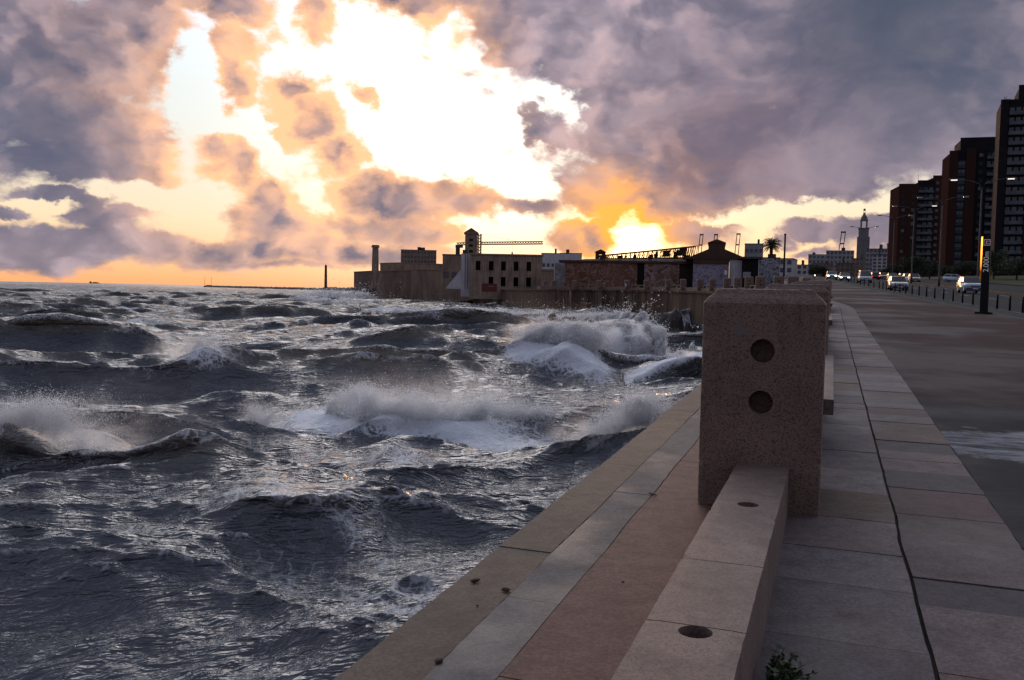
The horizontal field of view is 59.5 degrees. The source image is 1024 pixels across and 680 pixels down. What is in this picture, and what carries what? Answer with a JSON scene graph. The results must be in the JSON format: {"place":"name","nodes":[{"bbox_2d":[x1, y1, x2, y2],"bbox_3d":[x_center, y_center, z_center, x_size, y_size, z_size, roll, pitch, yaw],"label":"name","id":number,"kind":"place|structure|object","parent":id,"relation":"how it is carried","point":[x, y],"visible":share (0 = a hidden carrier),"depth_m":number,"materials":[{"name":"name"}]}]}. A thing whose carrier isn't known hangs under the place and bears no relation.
{"place":"outdoors","nodes":[
{"label":"outdoors","id":0,"kind":"place"},
{"bbox_2d":[0,281,702,679],"bbox_3d":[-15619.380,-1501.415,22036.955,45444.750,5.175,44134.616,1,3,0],"label":"sea","id":1,"kind":"structure","parent":0,"point":[208,533],"depth_m":18.53,"materials":[{"name":"liquid"}]},
{"bbox_2d":[0,380,245,462],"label":"wave spray","id":2,"kind":"object","parent":1,"relation":"on","point":[24,418],"visible":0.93,"depth_m":18.76,"materials":[{"name":"liquid"}]},
{"bbox_2d":[166,316,343,357],"bbox_3d":[-13.063,-0.122,44.008,8.984,3.266,6.518,-1,4,-38],"label":"wave spray","id":3,"kind":"object","parent":1,"relation":"on","point":[197,342],"visible":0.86,"depth_m":40.93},
{"bbox_2d":[203,285,352,290],"bbox_3d":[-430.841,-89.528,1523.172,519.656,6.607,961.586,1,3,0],"label":"breakwater","id":4,"kind":"object","parent":1,"relation":"in","point":[303,288],"visible":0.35,"depth_m":1363.85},
{"bbox_2d":[227,391,348,433],"bbox_3d":[-6.402,1.800,30.208,7.710,2.350,3.916,-2,4,-40],"label":"wave spray","id":5,"kind":"object","parent":1,"relation":"on","point":[257,417],"visible":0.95,"depth_m":27.78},
{"bbox_2d":[323,265,327,289],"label":"beacon","id":6,"kind":"object","parent":1,"relation":"in","point":[325,281],"visible":0.73,"depth_m":1076.29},
{"bbox_2d":[289,266,381,304],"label":"wave spray","id":7,"kind":"object","parent":1,"relation":"on","point":[322,299],"visible":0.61,"depth_m":204.20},
{"bbox_2d":[293,266,402,298],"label":"wave spray","id":8,"kind":"object","parent":1,"relation":"on","point":[337,294],"visible":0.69,"depth_m":315.34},
{"bbox_2d":[318,350,482,421],"bbox_3d":[-2.888,1.355,33.187,9.674,3.328,4.197,-2,4,-44],"label":"wave spray","id":9,"kind":"object","parent":1,"relation":"on","point":[346,409],"visible":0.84,"depth_m":30.60,"materials":[{"name":"liquid"}]},
{"bbox_2d":[354,291,605,314],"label":"wave spray","id":10,"kind":"object","parent":1,"relation":"on","point":[378,309],"visible":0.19,"depth_m":137.09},
{"bbox_2d":[352,340,659,431],"bbox_3d":[-0.263,1.031,35.489,14.755,3.786,11.109,0,3,-19],"label":"wave spray","id":11,"kind":"object","parent":1,"relation":"on","point":[481,411],"visible":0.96,"depth_m":30.08,"materials":[{"name":"liquid"}]},
{"bbox_2d":[352,288,715,324],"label":"sea wall","id":12,"kind":"structure","parent":1,"relation":"in","point":[581,299],"depth_m":147.21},
{"bbox_2d":[333,289,700,679],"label":"sandy ledge","id":13,"kind":"object","parent":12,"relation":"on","point":[444,623],"visible":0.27,"depth_m":5.04,"materials":[{"name":"concrete"}]},
{"bbox_2d":[541,286,571,288],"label":"stone beam","id":14,"kind":"structure","parent":12,"relation":"on","point":[556,287],"depth_m":158.46,"materials":[{"name":"stone"}]},
{"bbox_2d":[602,287,623,289],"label":"stone beam","id":15,"kind":"structure","parent":12,"relation":"on","point":[612,288],"depth_m":148.30,"materials":[{"name":"stone"}]},
{"bbox_2d":[508,297,655,354],"bbox_3d":[4.747,-1.174,51.345,12.743,5.068,8.429,0,3,-24],"label":"wave spray","id":16,"kind":"object","parent":1,"relation":"on","point":[589,336],"visible":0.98,"depth_m":47.52,"materials":[{"name":"liquid"}]},
{"bbox_2d":[523,283,651,321],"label":"wave spray","id":17,"kind":"object","parent":1,"relation":"on","point":[610,316],"visible":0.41,"depth_m":115.47,"materials":[{"name":"liquid"}]},
{"bbox_2d":[569,378,692,450],"bbox_3d":[4.052,1.752,24.254,7.732,2.961,4.549,-1,4,-35],"label":"wave spray","id":18,"kind":"object","parent":1,"relation":"on","point":[641,412],"visible":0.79,"depth_m":22.95,"materials":[{"name":"liquid"}]},
{"bbox_2d":[597,284,688,355],"bbox_3d":[6.642,-0.864,53.946,7.666,5.124,5.154,1,3,0],"label":"wave spray","id":19,"kind":"object","parent":1,"relation":"on","point":[657,342],"visible":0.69,"depth_m":53.77,"materials":[{"name":"liquid"}]},
{"bbox_2d":[667,308,683,330],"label":"rock","id":20,"kind":"object","parent":1,"relation":"in","point":[675,321],"visible":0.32,"depth_m":93.28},
{"bbox_2d":[658,326,700,359],"bbox_3d":[9.391,0.633,47.680,4.038,2.786,3.288,1,3,0],"label":"wave spray","id":21,"kind":"object","parent":1,"relation":"on","point":[679,353],"visible":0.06,"depth_m":47.63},
{"bbox_2d":[682,322,695,332],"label":"rock","id":22,"kind":"object","parent":1,"relation":"in","point":[688,328],"visible":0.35,"depth_m":91.24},
{"bbox_2d":[0,0,1023,287],"label":"sky","id":23,"kind":"structure","parent":0,"point":[173,142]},
{"bbox_2d":[423,290,699,679],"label":"grey ledge","id":24,"kind":"object","parent":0,"point":[493,642],"visible":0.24,"depth_m":4.95,"materials":[{"name":"concrete"}]},
{"bbox_2d":[443,290,1023,679],"bbox_3d":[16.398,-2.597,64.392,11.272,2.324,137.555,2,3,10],"label":"promenade paving","id":25,"kind":"structure","parent":0,"point":[842,605],"depth_m":5.10,"materials":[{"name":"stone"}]},
{"bbox_2d":[496,290,711,679],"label":"pink ledge","id":26,"kind":"object","parent":25,"relation":"on","point":[590,627],"visible":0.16,"depth_m":4.74,"materials":[{"name":"stone"}]},
{"bbox_2d":[665,279,670,289],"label":"stone pillar","id":27,"kind":"structure","parent":26,"relation":"on","point":[668,284],"depth_m":131.79,"materials":[{"name":"stone"}]},
{"bbox_2d":[680,279,686,290],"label":"stone pillar","id":28,"kind":"structure","parent":26,"relation":"on","point":[683,282],"depth_m":125.77,"materials":[{"name":"stone"}]},
{"bbox_2d":[696,279,703,290],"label":"stone pillar","id":29,"kind":"structure","parent":26,"relation":"on","point":[700,282],"depth_m":118.23,"materials":[{"name":"stone"}]},
{"bbox_2d":[611,464,788,679],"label":"stone beam","id":30,"kind":"structure","parent":26,"relation":"on","point":[707,618],"depth_m":3.74,"materials":[{"name":"stone"}]},
{"bbox_2d":[709,278,715,290],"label":"stone pillar","id":31,"kind":"structure","parent":26,"relation":"on","point":[712,283],"depth_m":112.15,"materials":[{"name":"stone"}]},
{"bbox_2d":[723,278,730,287],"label":"stone pillar","id":32,"kind":"structure","parent":26,"relation":"on","point":[726,282],"depth_m":104.55,"materials":[{"name":"stone"}]},
{"bbox_2d":[734,277,741,287],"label":"stone pillar","id":33,"kind":"structure","parent":26,"relation":"on","point":[737,282],"depth_m":98.46,"materials":[{"name":"stone"}]},
{"bbox_2d":[744,276,753,288],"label":"stone pillar","id":34,"kind":"structure","parent":26,"relation":"on","point":[749,280],"depth_m":90.92,"materials":[{"name":"stone"}]},
{"bbox_2d":[755,276,764,288],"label":"stone pillar","id":35,"kind":"structure","parent":26,"relation":"on","point":[759,282],"depth_m":84.86,"materials":[{"name":"stone"}]},
{"bbox_2d":[698,288,826,516],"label":"stone pillar","id":36,"kind":"structure","parent":26,"relation":"on","point":[762,375],"depth_m":6.44,"materials":[{"name":"stone"}]},
{"bbox_2d":[773,276,783,283],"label":"stone pillar","id":37,"kind":"structure","parent":26,"relation":"on","point":[778,279],"depth_m":77.28,"materials":[{"name":"stone"}]},
{"bbox_2d":[787,276,798,283],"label":"stone pillar","id":38,"kind":"structure","parent":26,"relation":"on","point":[790,279],"depth_m":71.24,"materials":[{"name":"stone"}]},
{"bbox_2d":[765,284,828,354],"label":"stone pillar","id":39,"kind":"structure","parent":26,"relation":"on","point":[822,291],"depth_m":11.88,"materials":[{"name":"stone"}]},
{"bbox_2d":[791,282,829,354],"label":"stone pillar","id":40,"kind":"structure","parent":26,"relation":"on","point":[826,285],"depth_m":18.99,"materials":[{"name":"stone"}]},
{"bbox_2d":[629,285,642,289],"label":"stone bench","id":41,"kind":"object","parent":25,"relation":"on","point":[633,288],"visible":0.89,"depth_m":142.48,"materials":[{"name":"stone"}]},
{"bbox_2d":[765,644,817,679],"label":"weed","id":42,"kind":"object","parent":25,"relation":"on","point":[776,668],"visible":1,"depth_m":3.63,"materials":[{"name":"green plant"}]},
{"bbox_2d":[823,355,833,414],"bbox_3d":[3.009,0.710,9.330,0.620,0.810,5.450,2,3,20],"label":"stone bench","id":43,"kind":"object","parent":25,"relation":"on","point":[828,406],"visible":0.09,"depth_m":7.59,"materials":[{"name":"stone"}]},
{"bbox_2d":[784,278,1020,304],"bbox_3d":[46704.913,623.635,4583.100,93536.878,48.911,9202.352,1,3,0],"label":"ground","id":44,"kind":"structure","parent":0,"point":[785,281],"depth_m":223.74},
{"bbox_2d":[354,270,410,299],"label":"fort wall","id":45,"kind":"structure","parent":44,"relation":"on","point":[390,282],"depth_m":350.04,"materials":[{"name":"stone"}]},
{"bbox_2d":[380,262,442,270],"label":"fort building","id":46,"kind":"structure","parent":44,"relation":"on","point":[393,266],"depth_m":363.43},
{"bbox_2d":[371,245,379,286],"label":"chimney","id":47,"kind":"object","parent":46,"relation":"on","point":[375,265],"visible":0.95,"depth_m":344.09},
{"bbox_2d":[401,247,436,262],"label":"building","id":48,"kind":"structure","parent":44,"relation":"on","point":[420,255],"depth_m":697.61,"materials":[{"name":"concrete"}]},
{"bbox_2d":[410,269,490,303],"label":"fort wall","id":49,"kind":"structure","parent":44,"relation":"on","point":[426,284],"depth_m":315.54,"materials":[{"name":"stone"}]},
{"bbox_2d":[442,247,472,299],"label":"building","id":50,"kind":"structure","parent":44,"relation":"on","point":[451,267],"depth_m":261.24,"materials":[{"name":"concrete"}]},
{"bbox_2d":[464,228,478,253],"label":"water tower","id":51,"kind":"structure","parent":50,"relation":"on","point":[470,234],"depth_m":266.82,"materials":[{"name":"concrete"}]},
{"bbox_2d":[446,254,469,296],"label":"white annex","id":52,"kind":"object","parent":44,"relation":"on","point":[460,280],"visible":0.92,"depth_m":235.51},
{"bbox_2d":[455,234,542,253],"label":"tower crane","id":53,"kind":"object","parent":44,"relation":"on","point":[460,245],"visible":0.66,"depth_m":514.57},
{"bbox_2d":[469,253,542,298],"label":"ruined building","id":54,"kind":"structure","parent":44,"relation":"on","point":[492,276],"depth_m":231.45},
{"bbox_2d":[541,269,553,285],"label":"building","id":55,"kind":"structure","parent":44,"relation":"on","point":[547,275],"depth_m":197.99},
{"bbox_2d":[541,249,559,268],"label":"building","id":56,"kind":"structure","parent":44,"relation":"on","point":[549,260],"depth_m":418.58,"materials":[{"name":"concrete"}]},
{"bbox_2d":[554,262,564,285],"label":"grey gatepost","id":57,"kind":"object","parent":44,"relation":"on","point":[559,273],"visible":0.64,"depth_m":189.43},
{"bbox_2d":[560,249,581,259],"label":"building","id":58,"kind":"structure","parent":44,"relation":"on","point":[567,255],"depth_m":428.44,"materials":[{"name":"concrete"}]},
{"bbox_2d":[579,285,595,289],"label":"stone bench","id":59,"kind":"object","parent":44,"relation":"on","point":[588,287],"visible":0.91,"depth_m":153.83,"materials":[{"name":"stone"}]},
{"bbox_2d":[596,280,601,289],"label":"stone pillar","id":60,"kind":"structure","parent":44,"relation":"on","point":[598,284],"depth_m":151.29,"materials":[{"name":"stone"}]},
{"bbox_2d":[559,245,697,288],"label":"mural wall","id":61,"kind":"structure","parent":44,"relation":"on","point":[655,270],"depth_m":214.77,"materials":[{"name":"painted concrete"},{"name":"plaster"}]},
{"bbox_2d":[637,263,644,287],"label":"doorway","id":62,"kind":"structure","parent":61,"relation":"in","point":[640,266],"depth_m":214.56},
{"bbox_2d":[685,239,741,287],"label":"gabled shed","id":63,"kind":"structure","parent":44,"relation":"on","point":[717,260],"depth_m":204.22,"materials":[{"name":"metal"}]},
{"bbox_2d":[739,257,762,288],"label":"kiosk","id":64,"kind":"object","parent":44,"relation":"on","point":[750,265],"visible":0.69,"depth_m":199.33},
{"bbox_2d":[744,239,762,256],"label":"building","id":65,"kind":"structure","parent":44,"relation":"on","point":[753,249],"depth_m":418.26,"materials":[{"name":"concrete"}]},
{"bbox_2d":[761,236,782,256],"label":"palm tree","id":66,"kind":"object","parent":44,"relation":"on","point":[770,244],"visible":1,"depth_m":298.07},
{"bbox_2d":[758,254,797,277],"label":"building","id":67,"kind":"structure","parent":44,"relation":"on","point":[790,266],"depth_m":326.62,"materials":[{"name":"concrete"}]},
{"bbox_2d":[797,260,812,276],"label":"building","id":68,"kind":"structure","parent":44,"relation":"on","point":[802,270],"depth_m":418.58,"materials":[{"name":"concrete"}]},
{"bbox_2d":[808,252,825,264],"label":"building","id":69,"kind":"structure","parent":44,"relation":"on","point":[816,258],"depth_m":637.99,"materials":[{"name":"concrete"}]},
{"bbox_2d":[812,261,833,276],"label":"building","id":70,"kind":"structure","parent":44,"relation":"on","point":[826,264],"depth_m":517.88,"materials":[{"name":"concrete"}]},
{"bbox_2d":[826,248,853,270],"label":"building","id":71,"kind":"structure","parent":44,"relation":"on","point":[835,256],"depth_m":597.96,"materials":[{"name":"concrete"}]},
{"bbox_2d":[836,258,853,276],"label":"building","id":72,"kind":"structure","parent":44,"relation":"on","point":[842,267],"depth_m":418.59,"materials":[{"name":"concrete"}]},
{"bbox_2d":[851,254,865,276],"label":"building","id":73,"kind":"structure","parent":44,"relation":"on","point":[857,262],"depth_m":518.93,"materials":[{"name":"concrete"}]},
{"bbox_2d":[856,209,869,257],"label":"church tower","id":74,"kind":"structure","parent":44,"relation":"on","point":[860,251],"depth_m":692.91,"materials":[{"name":"grey stone"}]},
{"bbox_2d":[865,244,886,271],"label":"building","id":75,"kind":"structure","parent":44,"relation":"on","point":[868,263],"depth_m":459.39,"materials":[{"name":"concrete"}]},
{"bbox_2d":[872,248,886,271],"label":"building","id":76,"kind":"structure","parent":44,"relation":"on","point":[879,261],"depth_m":328.88,"materials":[{"name":"concrete"}]},
{"bbox_2d":[889,264,903,274],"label":"tree","id":77,"kind":"object","parent":44,"relation":"on","point":[895,270],"visible":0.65,"depth_m":234.73,"materials":[{"name":"green plant"}]},
{"bbox_2d":[887,175,941,276],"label":"apartment tower","id":78,"kind":"structure","parent":44,"relation":"on","point":[926,231],"depth_m":370.99,"materials":[{"name":"red brick"}]},
{"bbox_2d":[896,255,932,275],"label":"tree","id":79,"kind":"object","parent":44,"relation":"on","point":[905,266],"visible":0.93,"depth_m":220.94,"materials":[{"name":"green plant"}]},
{"bbox_2d":[824,277,1023,313],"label":"cycle kerb","id":80,"kind":"structure","parent":44,"relation":"on","point":[944,300],"depth_m":65.85,"materials":[{"name":"concrete"}]},
{"bbox_2d":[916,260,938,278],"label":"tree","id":81,"kind":"object","parent":44,"relation":"on","point":[933,264],"visible":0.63,"depth_m":224.77,"materials":[{"name":"green plant"}]},
{"bbox_2d":[935,265,953,275],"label":"tree","id":82,"kind":"object","parent":44,"relation":"on","point":[945,269],"visible":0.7,"depth_m":234.59,"materials":[{"name":"green plant"}]},
{"bbox_2d":[950,260,976,276],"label":"tree","id":83,"kind":"object","parent":44,"relation":"on","point":[964,267],"visible":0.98,"depth_m":228.47,"materials":[{"name":"green plant"}]},
{"bbox_2d":[937,137,994,275],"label":"apartment tower","id":84,"kind":"structure","parent":44,"relation":"on","point":[970,158],"depth_m":311.29,"materials":[{"name":"red brick"}]},
{"bbox_2d":[976,249,1008,278],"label":"tree","id":85,"kind":"object","parent":44,"relation":"on","point":[993,260],"visible":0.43,"depth_m":198.14,"materials":[{"name":"green plant"}]},
{"bbox_2d":[990,85,1023,275],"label":"apartment tower","id":86,"kind":"structure","parent":44,"relation":"on","point":[1007,225],"depth_m":259.00,"materials":[{"name":"concrete"}]},
{"bbox_2d":[1003,246,1020,250],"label":"window","id":87,"kind":"structure","parent":86,"relation":"in","point":[1018,248],"depth_m":259.76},
{"bbox_2d":[1006,187,1023,190],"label":"window","id":88,"kind":"structure","parent":86,"relation":"in","point":[1007,188],"depth_m":258.88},
{"bbox_2d":[993,253,1023,279],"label":"tree","id":89,"kind":"object","parent":44,"relation":"on","point":[1016,266],"visible":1,"depth_m":187.17,"materials":[{"name":"green plant"}]},
{"bbox_2d":[784,277,1023,548],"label":"promenade","id":90,"kind":"structure","parent":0,"point":[960,370],"depth_m":16.38,"materials":[{"name":"concrete"}]},
{"bbox_2d":[759,257,780,287],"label":"scrawled wall","id":91,"kind":"structure","parent":90,"relation":"on","point":[769,268],"depth_m":214.34,"materials":[{"name":"concrete"}]},
{"bbox_2d":[783,234,785,276],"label":"pole","id":92,"kind":"object","parent":90,"relation":"on","point":[784,255],"visible":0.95,"depth_m":318.48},
{"bbox_2d":[819,277,1023,318],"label":"promenade kerb","id":93,"kind":"structure","parent":90,"relation":"on","point":[932,301],"depth_m":64.34,"materials":[{"name":"concrete"}]},
{"bbox_2d":[974,236,992,313],"bbox_3d":[24.534,-3.366,46.422,0.800,4.030,0.600,3,4,34],"label":"distance marker","id":94,"kind":"object","parent":90,"relation":"on","point":[985,260],"visible":1,"depth_m":46.33,"materials":[{"name":"black paint"}]},
{"bbox_2d":[820,277,1023,317],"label":"cycle strip","id":95,"kind":"object","parent":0,"point":[971,307],"visible":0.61,"depth_m":65.64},
{"bbox_2d":[826,271,836,279],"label":"car","id":96,"kind":"object","parent":95,"relation":"on","point":[831,274],"visible":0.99,"depth_m":168.06,"materials":[{"name":"paint"}]},
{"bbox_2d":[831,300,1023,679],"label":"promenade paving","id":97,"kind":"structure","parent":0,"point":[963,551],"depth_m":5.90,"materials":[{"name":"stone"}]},
{"bbox_2d":[837,277,1023,311],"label":"road","id":98,"kind":"structure","parent":0,"point":[1016,303],"depth_m":85.34,"materials":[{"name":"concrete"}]},
{"bbox_2d":[812,266,829,276],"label":"tree","id":99,"kind":"object","parent":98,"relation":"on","point":[822,270],"visible":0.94,"depth_m":328.25,"materials":[{"name":"green plant"}]},
{"bbox_2d":[838,272,850,280],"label":"car","id":100,"kind":"object","parent":98,"relation":"on","point":[842,276],"visible":0.93,"depth_m":156.39,"materials":[{"name":"paint"}]},
{"bbox_2d":[857,270,872,282],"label":"car","id":101,"kind":"object","parent":98,"relation":"on","point":[865,275],"visible":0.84,"depth_m":144.04,"materials":[{"name":"paint"}]},
{"bbox_2d":[871,272,879,279],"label":"car","id":102,"kind":"object","parent":98,"relation":"on","point":[876,275],"visible":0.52,"depth_m":187.59,"materials":[{"name":"paint"}]},
{"bbox_2d":[877,215,911,272],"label":"street lamp","id":103,"kind":"object","parent":98,"relation":"on","point":[893,238],"visible":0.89,"depth_m":177.09,"materials":[{"name":"metal"}]},
{"bbox_2d":[887,276,908,289],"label":"car","id":104,"kind":"object","parent":98,"relation":"on","point":[898,280],"visible":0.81,"depth_m":98.80,"materials":[{"name":"paint"}]},
{"bbox_2d":[892,205,937,283],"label":"street lamp","id":105,"kind":"object","parent":98,"relation":"on","point":[911,277],"visible":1,"depth_m":142.31,"materials":[{"name":"metal"}]},
{"bbox_2d":[853,277,1023,295],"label":"median kerb","id":106,"kind":"structure","parent":98,"relation":"on","point":[955,287],"depth_m":98.77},
{"bbox_2d":[916,195,969,285],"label":"street lamp","id":107,"kind":"object","parent":98,"relation":"on","point":[941,231],"visible":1,"depth_m":123.33,"materials":[{"name":"metal"}]},
{"bbox_2d":[882,278,1023,293],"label":"median","id":108,"kind":"object","parent":98,"relation":"on","point":[955,286],"visible":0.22,"depth_m":107.19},
{"bbox_2d":[907,274,920,281],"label":"parked car","id":109,"kind":"object","parent":108,"relation":"on","point":[916,277],"visible":0.81,"depth_m":158.53,"materials":[{"name":"paint"}]},
{"bbox_2d":[956,277,980,292],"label":"car","id":110,"kind":"object","parent":98,"relation":"on","point":[964,284],"visible":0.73,"depth_m":90.96,"materials":[{"name":"paint"}]},
{"bbox_2d":[949,177,1015,276],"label":"street lamp","id":111,"kind":"object","parent":98,"relation":"on","point":[953,179],"visible":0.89,"depth_m":101.38,"materials":[{"name":"metal"}]},
{"bbox_2d":[920,279,1023,292],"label":"road","id":112,"kind":"structure","parent":0,"point":[1013,288],"depth_m":137.82,"materials":[{"name":"asphalt"}]},
{"bbox_2d":[943,274,961,281],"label":"parked car","id":113,"kind":"object","parent":112,"relation":"on","point":[950,277],"visible":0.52,"depth_m":175.29,"materials":[{"name":"paint"}]},
{"bbox_2d":[920,275,1023,285],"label":"grass verge","id":114,"kind":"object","parent":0,"point":[1009,280],"depth_m":192.62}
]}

